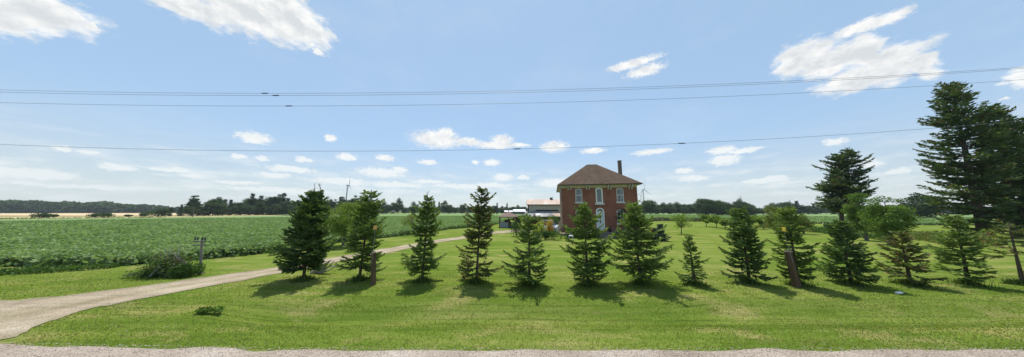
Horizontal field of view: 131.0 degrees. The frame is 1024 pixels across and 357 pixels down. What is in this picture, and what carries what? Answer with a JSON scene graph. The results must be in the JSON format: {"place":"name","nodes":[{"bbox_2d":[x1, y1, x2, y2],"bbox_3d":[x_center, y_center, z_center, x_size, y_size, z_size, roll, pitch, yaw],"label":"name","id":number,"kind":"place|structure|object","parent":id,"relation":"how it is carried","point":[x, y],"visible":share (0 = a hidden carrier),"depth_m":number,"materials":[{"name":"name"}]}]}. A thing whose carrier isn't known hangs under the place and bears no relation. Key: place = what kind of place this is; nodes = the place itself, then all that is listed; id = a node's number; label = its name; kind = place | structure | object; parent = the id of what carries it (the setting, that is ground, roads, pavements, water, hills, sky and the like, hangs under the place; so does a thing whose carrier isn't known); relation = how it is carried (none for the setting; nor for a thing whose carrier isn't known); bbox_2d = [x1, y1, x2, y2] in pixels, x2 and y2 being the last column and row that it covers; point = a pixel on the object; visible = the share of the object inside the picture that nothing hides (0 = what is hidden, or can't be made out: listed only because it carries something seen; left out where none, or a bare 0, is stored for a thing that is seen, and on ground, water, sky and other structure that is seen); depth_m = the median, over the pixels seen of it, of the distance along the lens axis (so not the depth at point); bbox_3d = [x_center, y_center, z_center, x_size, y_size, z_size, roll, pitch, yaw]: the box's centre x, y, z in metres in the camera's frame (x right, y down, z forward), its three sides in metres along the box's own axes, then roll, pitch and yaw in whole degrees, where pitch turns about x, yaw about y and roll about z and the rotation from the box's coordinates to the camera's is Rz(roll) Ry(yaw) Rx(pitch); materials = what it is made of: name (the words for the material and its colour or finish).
{"place":"outdoors","nodes":[
{"label":"outdoors","id":0,"kind":"place"},
{"bbox_2d":[0,213,211,215],"bbox_3d":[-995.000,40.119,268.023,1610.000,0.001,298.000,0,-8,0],"label":"wheat field","id":1,"kind":"structure","parent":0,"point":[60,214],"depth_m":173.30,"materials":[{"name":"plant"}]},
{"bbox_2d":[0,230,532,339],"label":"driveway","id":2,"kind":"structure","parent":0,"point":[17,317],"depth_m":6.74,"materials":[{"name":"gravel"}]},
{"bbox_2d":[0,212,1023,351],"bbox_3d":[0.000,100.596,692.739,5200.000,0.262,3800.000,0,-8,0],"label":"ground","id":3,"kind":"structure","parent":0,"point":[707,240],"depth_m":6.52,"materials":[{"name":"plant"}]},
{"bbox_2d":[0,262,122,274],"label":"field edge weeds","id":4,"kind":"object","parent":3,"relation":"on","point":[35,269],"visible":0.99,"depth_m":9.79,"materials":[{"name":"green plant"}]},
{"bbox_2d":[0,199,182,212],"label":"woodland","id":5,"kind":"object","parent":3,"relation":"on","point":[23,206],"visible":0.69,"depth_m":319.43,"materials":[{"name":"plant"}]},
{"bbox_2d":[0,214,283,218],"bbox_3d":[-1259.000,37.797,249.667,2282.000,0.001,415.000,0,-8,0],"label":"dry grass strip","id":6,"kind":"object","parent":3,"relation":"on","point":[19,217],"visible":0.2,"depth_m":116.63,"materials":[{"name":"plant"}]},
{"bbox_2d":[29,213,52,217],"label":"field bush","id":7,"kind":"object","parent":6,"relation":"on","point":[44,215],"visible":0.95,"depth_m":90.76,"materials":[{"name":"green plant"}]},
{"bbox_2d":[0,216,166,218],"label":"dry weeds","id":8,"kind":"object","parent":6,"relation":"on","point":[79,217],"visible":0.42,"depth_m":74.33,"materials":[{"name":"beige plant"}]},
{"bbox_2d":[97,212,115,216],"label":"field bush","id":9,"kind":"object","parent":6,"relation":"on","point":[107,214],"visible":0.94,"depth_m":99.06,"materials":[{"name":"green plant"}]},
{"bbox_2d":[157,208,169,215],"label":"woodland tree","id":10,"kind":"object","parent":6,"relation":"on","point":[166,210],"visible":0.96,"depth_m":113.53,"materials":[{"name":"green plant"}]},
{"bbox_2d":[184,206,199,215],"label":"woodland tree","id":11,"kind":"object","parent":6,"relation":"on","point":[189,211],"visible":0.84,"depth_m":124.98,"materials":[{"name":"green plant"}]},
{"bbox_2d":[184,195,203,216],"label":"woodland tree","id":12,"kind":"object","parent":6,"relation":"on","point":[193,202],"visible":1,"depth_m":110.93,"materials":[{"name":"green plant"}]},
{"bbox_2d":[205,202,228,215],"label":"woodland tree","id":13,"kind":"object","parent":6,"relation":"on","point":[216,209],"visible":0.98,"depth_m":135.25,"materials":[{"name":"green plant"}]},
{"bbox_2d":[229,206,243,214],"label":"woodland tree","id":14,"kind":"object","parent":6,"relation":"on","point":[237,210],"visible":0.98,"depth_m":146.38,"materials":[{"name":"green plant"}]},
{"bbox_2d":[240,205,256,214],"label":"woodland tree","id":15,"kind":"object","parent":6,"relation":"on","point":[249,208],"visible":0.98,"depth_m":150.95,"materials":[{"name":"green plant"}]},
{"bbox_2d":[245,193,257,214],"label":"woodland tree","id":16,"kind":"object","parent":6,"relation":"on","point":[252,196],"visible":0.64,"depth_m":157.71,"materials":[{"name":"green plant"}]},
{"bbox_2d":[252,201,268,214],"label":"woodland tree","id":17,"kind":"object","parent":6,"relation":"on","point":[259,209],"visible":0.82,"depth_m":157.96,"materials":[{"name":"green plant"}]},
{"bbox_2d":[267,204,282,214],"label":"woodland tree","id":18,"kind":"object","parent":6,"relation":"on","point":[273,208],"visible":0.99,"depth_m":164.14,"materials":[{"name":"green plant"}]},
{"bbox_2d":[274,201,293,213],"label":"woodland tree","id":19,"kind":"object","parent":6,"relation":"on","point":[286,206],"visible":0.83,"depth_m":169.56,"materials":[{"name":"green plant"}]},
{"bbox_2d":[101,246,210,280],"bbox_3d":[-13.696,3.278,9.233,3.257,1.154,1.824,0,-8,0],"label":"shrub","id":20,"kind":"object","parent":3,"relation":"on","point":[165,264],"visible":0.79,"depth_m":8.99,"materials":[{"name":"green plant"}]},
{"bbox_2d":[167,263,205,277],"bbox_3d":[-12.660,3.569,9.077,0.934,0.582,0.691,0,-8,0],"label":"juniper shrub","id":21,"kind":"object","parent":3,"relation":"on","point":[185,270],"visible":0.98,"depth_m":8.94,"materials":[{"name":"green plant"}]},
{"bbox_2d":[192,237,205,274],"bbox_3d":[-12.625,3.177,9.386,0.460,1.614,0.142,0,-8,0],"label":"old wooden pole","id":22,"kind":"object","parent":3,"relation":"on","point":[201,244],"visible":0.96,"depth_m":9.42,"materials":[{"name":"grey wood"}]},
{"bbox_2d":[194,305,224,313],"bbox_3d":[-7.593,3.310,5.900,0.706,0.182,0.240,1,-8,-6],"label":"weed clump","id":23,"kind":"object","parent":3,"relation":"on","point":[210,309],"visible":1,"depth_m":5.85,"materials":[{"name":"green plant"}]},
{"bbox_2d":[0,213,522,266],"bbox_3d":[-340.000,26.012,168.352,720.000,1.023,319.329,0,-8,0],"label":"crop field","id":24,"kind":"structure","parent":3,"relation":"on","point":[56,242],"depth_m":18.76,"materials":[{"name":"green plant"}]},
{"bbox_2d":[264,182,338,277],"bbox_3d":[-7.810,1.992,8.824,2.220,3.727,1.600,-2,-8,15],"label":"spruce tree","id":25,"kind":"object","parent":3,"relation":"on","point":[310,216],"visible":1,"depth_m":8.52,"materials":[{"name":"green plant"}]},
{"bbox_2d":[310,257,336,273],"bbox_3d":[-7.704,3.519,9.605,1.022,0.752,0.242,0,-8,0],"label":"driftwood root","id":26,"kind":"object","parent":3,"relation":"on","point":[324,270],"visible":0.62,"depth_m":9.52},
{"bbox_2d":[323,201,370,245],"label":"maple tree","id":27,"kind":"object","parent":3,"relation":"on","point":[343,221],"visible":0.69,"depth_m":16.83,"materials":[{"name":"green plant"}]},
{"bbox_2d":[334,189,386,277],"bbox_3d":[-5.601,2.145,8.880,1.778,3.470,1.801,0,-8,0],"label":"spruce tree","id":28,"kind":"object","parent":3,"relation":"on","point":[366,249],"visible":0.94,"depth_m":8.70,"materials":[{"name":"green plant"}]},
{"bbox_2d":[370,226,376,284],"bbox_3d":[-4.843,2.737,8.229,0.236,2.126,0.196,0,-8,0],"label":"stub post","id":29,"kind":"object","parent":3,"relation":"on","point":[373,270],"visible":0.89,"depth_m":8.13,"materials":[{"name":"brown wood"}]},
{"bbox_2d":[394,198,404,212],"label":"woodland tree","id":30,"kind":"object","parent":3,"relation":"on","point":[399,207],"visible":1,"depth_m":217.21,"materials":[{"name":"green plant"}]},
{"bbox_2d":[401,213,418,230],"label":"young apple tree","id":31,"kind":"object","parent":3,"relation":"on","point":[411,220],"visible":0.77,"depth_m":25.25,"materials":[{"name":"green plant"}]},
{"bbox_2d":[408,202,418,212],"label":"woodland tree","id":32,"kind":"object","parent":3,"relation":"on","point":[411,209],"visible":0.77,"depth_m":187.18,"materials":[{"name":"green plant"}]},
{"bbox_2d":[400,191,446,277],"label":"spruce tree","id":33,"kind":"object","parent":3,"relation":"on","point":[426,213],"visible":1,"depth_m":8.51,"materials":[{"name":"green plant"}]},
{"bbox_2d":[439,200,449,213],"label":"woodland tree","id":34,"kind":"object","parent":3,"relation":"on","point":[443,207],"visible":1,"depth_m":222.69,"materials":[{"name":"green plant"}]},
{"bbox_2d":[458,204,466,213],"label":"woodland tree","id":35,"kind":"object","parent":3,"relation":"on","point":[462,208],"visible":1,"depth_m":237.38,"materials":[{"name":"green plant"}]},
{"bbox_2d":[401,207,527,212],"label":"woodland","id":36,"kind":"object","parent":3,"relation":"on","point":[407,211],"visible":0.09,"depth_m":420.26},
{"bbox_2d":[455,186,504,278],"bbox_3d":[-1.183,2.035,8.585,1.860,3.562,1.463,0,-8,0],"label":"spruce tree","id":37,"kind":"object","parent":3,"relation":"on","point":[480,212],"visible":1,"depth_m":8.44,"materials":[{"name":"green plant"}]},
{"bbox_2d":[498,210,517,227],"bbox_3d":[-0.536,6.388,37.247,3.412,2.780,3.940,0,-8,0],"label":"gazebo","id":38,"kind":"object","parent":3,"relation":"on","point":[508,214],"visible":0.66,"depth_m":36.25,"materials":[{"name":"wood"}]},
{"bbox_2d":[0,344,1023,356],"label":"gravel shoulder","id":39,"kind":"object","parent":3,"relation":"on","point":[96,351],"visible":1,"depth_m":4.14},
{"bbox_2d":[0,342,1022,356],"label":"loose gravel","id":40,"kind":"structure","parent":39,"relation":"on","point":[481,351],"depth_m":4.21,"materials":[{"name":"gravel"}]},
{"bbox_2d":[508,222,521,235],"bbox_3d":[0.382,5.121,23.689,1.634,1.610,1.513,-6,-10,35],"label":"shrub","id":41,"kind":"object","parent":3,"relation":"on","point":[515,227],"visible":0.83,"depth_m":23.60,"materials":[{"name":"green plant"}]},
{"bbox_2d":[501,213,549,284],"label":"spruce tree","id":42,"kind":"object","parent":3,"relation":"on","point":[522,273],"visible":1,"depth_m":8.04,"materials":[{"name":"green plant"}]},
{"bbox_2d":[48,263,1023,343],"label":"lawn weeds","id":43,"kind":"object","parent":3,"relation":"on","point":[711,309],"visible":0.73,"depth_m":6.34,"materials":[{"name":"green plant"}]},
{"bbox_2d":[536,218,545,231],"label":"shrub","id":44,"kind":"object","parent":3,"relation":"on","point":[541,228],"visible":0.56,"depth_m":24.32,"materials":[{"name":"green plant"}]},
{"bbox_2d":[543,216,554,231],"bbox_3d":[4.040,5.142,25.364,1.369,2.037,1.203,5,-9,-30],"label":"shrub","id":45,"kind":"object","parent":3,"relation":"on","point":[550,223],"visible":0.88,"depth_m":25.24,"materials":[{"name":"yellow plant"}]},
{"bbox_2d":[546,213,559,223],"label":"shrub","id":46,"kind":"object","parent":3,"relation":"on","point":[555,221],"visible":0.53,"depth_m":37.88,"materials":[{"name":"green plant"}]},
{"bbox_2d":[544,229,562,239],"bbox_3d":[3.757,5.045,20.982,1.798,1.002,1.555,-5,-10,33],"label":"shrub","id":47,"kind":"object","parent":3,"relation":"on","point":[554,233],"visible":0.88,"depth_m":20.78,"materials":[{"name":"green plant"}]},
{"bbox_2d":[559,201,615,285],"bbox_3d":[2.676,2.284,8.276,2.090,3.008,1.498,6,-10,-38],"label":"spruce tree","id":48,"kind":"object","parent":3,"relation":"on","point":[588,266],"visible":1,"depth_m":8.12,"materials":[{"name":"green plant"}]},
{"bbox_2d":[556,160,642,238],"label":"brick house","id":49,"kind":"structure","parent":3,"relation":"on","point":[608,193],"depth_m":24.73,"materials":[{"name":"brick"}]},
{"bbox_2d":[575,189,583,203],"bbox_3d":[7.157,1.886,25.017,0.900,1.590,0.283,-1,-8,10],"label":"window","id":50,"kind":"structure","parent":49,"relation":"in","point":[576,195],"depth_m":25.07,"materials":[{"name":"white paint"}]},
{"bbox_2d":[595,188,604,204],"bbox_3d":[9.202,1.877,24.632,0.960,1.801,0.280,-1,-8,10],"label":"window","id":51,"kind":"structure","parent":49,"relation":"in","point":[599,193],"depth_m":24.68,"materials":[{"name":"white paint"}]},
{"bbox_2d":[596,208,604,229],"bbox_3d":[9.203,4.222,24.325,0.820,2.330,0.150,-1,-8,10],"label":"door","id":52,"kind":"structure","parent":49,"relation":"in","point":[599,223],"depth_m":24.29,"materials":[{"name":"paint"}]},
{"bbox_2d":[616,188,625,202],"bbox_3d":[11.254,1.785,24.301,0.900,1.590,0.283,-1,-8,10],"label":"window","id":53,"kind":"structure","parent":49,"relation":"in","point":[621,196],"depth_m":24.38,"materials":[{"name":"white paint"}]},
{"bbox_2d":[605,200,674,280],"bbox_3d":[4.464,2.283,8.437,2.506,3.024,1.806,0,-8,0],"label":"spruce tree","id":54,"kind":"object","parent":3,"relation":"on","point":[638,245],"visible":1,"depth_m":8.17,"materials":[{"name":"green plant"}]},
{"bbox_2d":[641,200,657,214],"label":"woodland tree","id":55,"kind":"object","parent":3,"relation":"on","point":[647,205],"visible":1,"depth_m":149.77,"materials":[{"name":"green plant"}]},
{"bbox_2d":[654,224,670,240],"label":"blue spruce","id":56,"kind":"object","parent":3,"relation":"on","point":[660,233],"visible":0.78,"depth_m":20.00,"materials":[{"name":"green plant"}]},
{"bbox_2d":[657,202,667,213],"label":"woodland tree","id":57,"kind":"object","parent":3,"relation":"on","point":[664,207],"visible":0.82,"depth_m":185.14,"materials":[{"name":"green plant"}]},
{"bbox_2d":[669,213,694,234],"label":"orchard tree","id":58,"kind":"object","parent":3,"relation":"on","point":[680,218],"visible":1,"depth_m":25.59,"materials":[{"name":"green plant"}]},
{"bbox_2d":[679,206,689,213],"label":"woodland tree","id":59,"kind":"object","parent":3,"relation":"on","point":[683,210],"visible":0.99,"depth_m":182.69,"materials":[{"name":"green plant"}]},
{"bbox_2d":[646,217,733,221],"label":"brown weeds","id":60,"kind":"object","parent":3,"relation":"on","point":[668,219],"visible":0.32,"depth_m":60.97,"materials":[{"name":"plant"}]},
{"bbox_2d":[685,204,694,213],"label":"woodland tree","id":61,"kind":"object","parent":3,"relation":"on","point":[690,206],"visible":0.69,"depth_m":185.56,"materials":[{"name":"green plant"}]},
{"bbox_2d":[673,235,709,284],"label":"spruce tree","id":62,"kind":"object","parent":3,"relation":"on","point":[688,243],"visible":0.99,"depth_m":8.11,"materials":[{"name":"green plant"}]},
{"bbox_2d":[692,198,711,214],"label":"woodland tree","id":63,"kind":"object","parent":3,"relation":"on","point":[699,201],"visible":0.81,"depth_m":139.68,"materials":[{"name":"green plant"}]},
{"bbox_2d":[699,214,710,226],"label":"orchard tree","id":64,"kind":"object","parent":3,"relation":"on","point":[703,217],"visible":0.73,"depth_m":39.03,"materials":[{"name":"green plant"}]},
{"bbox_2d":[697,200,714,214],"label":"woodland tree","id":65,"kind":"object","parent":3,"relation":"on","point":[712,202],"visible":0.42,"depth_m":137.90,"materials":[{"name":"green plant"}]},
{"bbox_2d":[697,202,716,214],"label":"woodland tree","id":66,"kind":"object","parent":3,"relation":"on","point":[707,208],"visible":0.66,"depth_m":136.90,"materials":[{"name":"green plant"}]},
{"bbox_2d":[705,214,721,227],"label":"orchard tree","id":67,"kind":"object","parent":3,"relation":"on","point":[711,218],"visible":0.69,"depth_m":36.25,"materials":[{"name":"green plant"}]},
{"bbox_2d":[713,202,726,214],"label":"woodland tree","id":68,"kind":"object","parent":3,"relation":"on","point":[721,207],"visible":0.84,"depth_m":136.98,"materials":[{"name":"green plant"}]},
{"bbox_2d":[717,217,730,228],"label":"orchard tree","id":69,"kind":"object","parent":3,"relation":"on","point":[723,221],"visible":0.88,"depth_m":32.98,"materials":[{"name":"green plant"}]},
{"bbox_2d":[728,201,748,209],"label":"woodland tree","id":70,"kind":"object","parent":3,"relation":"on","point":[739,203],"visible":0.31,"depth_m":140.62,"materials":[{"name":"green plant"}]},
{"bbox_2d":[718,207,777,283],"bbox_3d":[8.380,2.415,8.448,1.493,2.808,1.468,6,-10,-35],"label":"spruce tree","id":71,"kind":"object","parent":3,"relation":"on","point":[746,229],"visible":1,"depth_m":8.33,"materials":[{"name":"green plant"}]},
{"bbox_2d":[750,215,770,228],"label":"orchard tree","id":72,"kind":"object","parent":3,"relation":"on","point":[759,220],"visible":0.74,"depth_m":33.02,"materials":[{"name":"green plant"}]},
{"bbox_2d":[760,205,792,227],"bbox_3d":[30.688,4.785,27.150,2.723,3.426,2.417,4,-9,-27],"label":"willow shrub","id":73,"kind":"object","parent":3,"relation":"on","point":[768,214],"visible":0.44,"depth_m":27.22,"materials":[{"name":"green plant"}]},
{"bbox_2d":[776,201,797,212],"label":"woodland tree","id":74,"kind":"object","parent":3,"relation":"on","point":[782,204],"visible":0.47,"depth_m":189.49,"materials":[{"name":"green plant"}]},
{"bbox_2d":[752,225,823,231],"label":"green weeds","id":75,"kind":"object","parent":3,"relation":"on","point":[807,230],"visible":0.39,"depth_m":33.78,"materials":[{"name":"green plant"}]},
{"bbox_2d":[782,227,801,287],"bbox_3d":[9.474,2.724,7.970,0.440,2.100,0.237,0,-8,0],"label":"stub post","id":76,"kind":"object","parent":3,"relation":"on","point":[793,273],"visible":0.89,"depth_m":7.88,"materials":[{"name":"brown wood"}]},
{"bbox_2d":[765,205,820,281],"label":"spruce tree","id":77,"kind":"object","parent":3,"relation":"on","point":[792,235],"visible":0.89,"depth_m":8.14,"materials":[{"name":"green plant"}]},
{"bbox_2d":[790,215,814,233],"bbox_3d":[32.620,5.197,26.218,2.038,2.350,1.894,0,-8,0],"label":"willow shrub","id":78,"kind":"object","parent":3,"relation":"on","point":[806,222],"visible":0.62,"depth_m":25.87,"materials":[{"name":"green plant"}]},
{"bbox_2d":[801,206,816,213],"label":"woodland tree","id":79,"kind":"object","parent":3,"relation":"on","point":[810,208],"visible":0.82,"depth_m":183.57,"materials":[{"name":"green plant"}]},
{"bbox_2d":[662,204,955,212],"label":"woodland","id":80,"kind":"object","parent":3,"relation":"on","point":[865,207],"visible":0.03,"depth_m":327.59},
{"bbox_2d":[815,207,827,213],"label":"woodland tree","id":81,"kind":"object","parent":3,"relation":"on","point":[821,210],"visible":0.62,"depth_m":188.02,"materials":[{"name":"green plant"}]},
{"bbox_2d":[641,213,1020,224],"bbox_3d":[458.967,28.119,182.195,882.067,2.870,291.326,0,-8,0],"label":"green field","id":82,"kind":"structure","parent":3,"relation":"on","point":[821,218],"depth_m":78.18,"materials":[{"name":"green plant"}]},
{"bbox_2d":[806,155,861,220],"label":"old spruce","id":83,"kind":"object","parent":3,"relation":"on","point":[832,185],"visible":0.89,"depth_m":33.42,"materials":[{"name":"green plant"}]},
{"bbox_2d":[804,226,885,239],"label":"green weeds","id":84,"kind":"object","parent":3,"relation":"on","point":[818,229],"visible":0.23,"depth_m":24.51,"materials":[{"name":"green plant"}]},
{"bbox_2d":[812,219,881,283],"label":"spruce tree","id":85,"kind":"object","parent":3,"relation":"on","point":[843,250],"visible":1,"depth_m":8.11,"materials":[{"name":"green plant"}]},
{"bbox_2d":[819,147,878,225],"bbox_3d":[48.547,1.336,33.559,6.955,12.028,4.326,0,-8,0],"label":"old spruce","id":86,"kind":"object","parent":3,"relation":"on","point":[853,161],"visible":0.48,"depth_m":33.26,"materials":[{"name":"green plant"}]},
{"bbox_2d":[840,193,880,240],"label":"ash tree","id":87,"kind":"object","parent":3,"relation":"on","point":[852,215],"visible":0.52,"depth_m":20.69,"materials":[{"name":"green plant"}]},
{"bbox_2d":[856,195,923,244],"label":"maple tree","id":88,"kind":"object","parent":3,"relation":"on","point":[892,217],"visible":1,"depth_m":17.51,"materials":[{"name":"green plant"}]},
{"bbox_2d":[874,230,947,286],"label":"spruce tree","id":89,"kind":"object","parent":3,"relation":"on","point":[903,253],"visible":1,"depth_m":8.07,"materials":[{"name":"green plant"}]},
{"bbox_2d":[894,192,934,216],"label":"woodland tree","id":90,"kind":"object","parent":3,"relation":"on","point":[922,208],"visible":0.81,"depth_m":74.02,"materials":[{"name":"green plant"}]},
{"bbox_2d":[911,195,949,217],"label":"woodland tree","id":91,"kind":"object","parent":3,"relation":"on","point":[934,214],"visible":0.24,"depth_m":74.38,"materials":[{"name":"green plant"}]},
{"bbox_2d":[893,230,1009,248],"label":"green weeds","id":92,"kind":"object","parent":3,"relation":"on","point":[922,235],"visible":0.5,"depth_m":17.91,"materials":[{"name":"green plant"}]},
{"bbox_2d":[923,215,997,281],"bbox_3d":[15.637,2.525,8.175,1.458,2.516,1.098,2,-8,-12],"label":"spruce tree","id":93,"kind":"object","parent":3,"relation":"on","point":[946,257],"visible":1,"depth_m":8.21,"materials":[{"name":"green plant"}]},
{"bbox_2d":[913,81,1023,239],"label":"old spruce","id":94,"kind":"object","parent":3,"relation":"on","point":[953,113],"visible":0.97,"depth_m":21.50,"materials":[{"name":"green plant"}]},
{"bbox_2d":[920,100,1023,237],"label":"old spruce","id":95,"kind":"object","parent":3,"relation":"on","point":[1002,116],"visible":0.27,"depth_m":22.63,"materials":[{"name":"green plant"}]},
{"bbox_2d":[976,219,1023,280],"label":"spruce tree","id":96,"kind":"object","parent":3,"relation":"on","point":[1014,250],"visible":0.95,"depth_m":8.27,"materials":[{"name":"green plant"}]},
{"bbox_2d":[983,117,1023,206],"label":"old spruce","id":97,"kind":"object","parent":3,"relation":"on","point":[1019,119],"visible":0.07,"depth_m":25.01,"materials":[{"name":"green plant"}]},
{"bbox_2d":[1004,197,1023,226],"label":"elm tree","id":98,"kind":"object","parent":3,"relation":"on","point":[1020,211],"visible":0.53,"depth_m":21.74,"materials":[{"name":"green plant"}]},
{"bbox_2d":[0,0,1023,211],"label":"sky","id":99,"kind":"structure","parent":0,"point":[354,54],"materials":[{"name":"blue"}]},
{"bbox_2d":[504,209,525,213],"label":"farm shed","id":100,"kind":"structure","parent":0,"point":[518,211],"depth_m":185.22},
{"bbox_2d":[524,198,559,223],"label":"old barn","id":101,"kind":"structure","parent":0,"point":[542,208],"depth_m":49.87,"materials":[{"name":"metal"}]},
{"bbox_2d":[289,274,1023,289],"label":"tall grass","id":102,"kind":"structure","parent":0,"point":[590,282],"depth_m":8.07,"materials":[{"name":"plant"}]},
{"bbox_3d":[31.000,-1.113,9.752,0.304,10.334,2.000,0,-8,0],"label":"utility pole","id":103,"kind":"object","parent":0,"visible":0},
{"bbox_2d":[0,121,1015,150],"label":"overhead wire","id":104,"kind":"object","parent":103,"relation":"attached to","point":[533,148],"visible":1,"depth_m":9.68,"materials":[{"name":"metal"}]},
{"bbox_2d":[0,79,1023,106],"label":"overhead wire","id":105,"kind":"object","parent":103,"relation":"attached to","point":[510,103],"visible":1,"depth_m":10.16,"materials":[{"name":"metal"}]},
{"bbox_2d":[11,68,1023,95],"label":"overhead wire","id":106,"kind":"object","parent":103,"relation":"attached to","point":[474,93],"visible":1,"depth_m":10.11,"materials":[{"name":"metal"}]},
{"bbox_2d":[21,67,1019,93],"bbox_3d":[-2.500,-4.663,10.304,67.001,1.961,0.044,0,-8,0],"label":"overhead wire","id":107,"kind":"object","parent":103,"relation":"attached to","point":[557,89],"visible":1,"depth_m":10.20,"materials":[{"name":"metal"}]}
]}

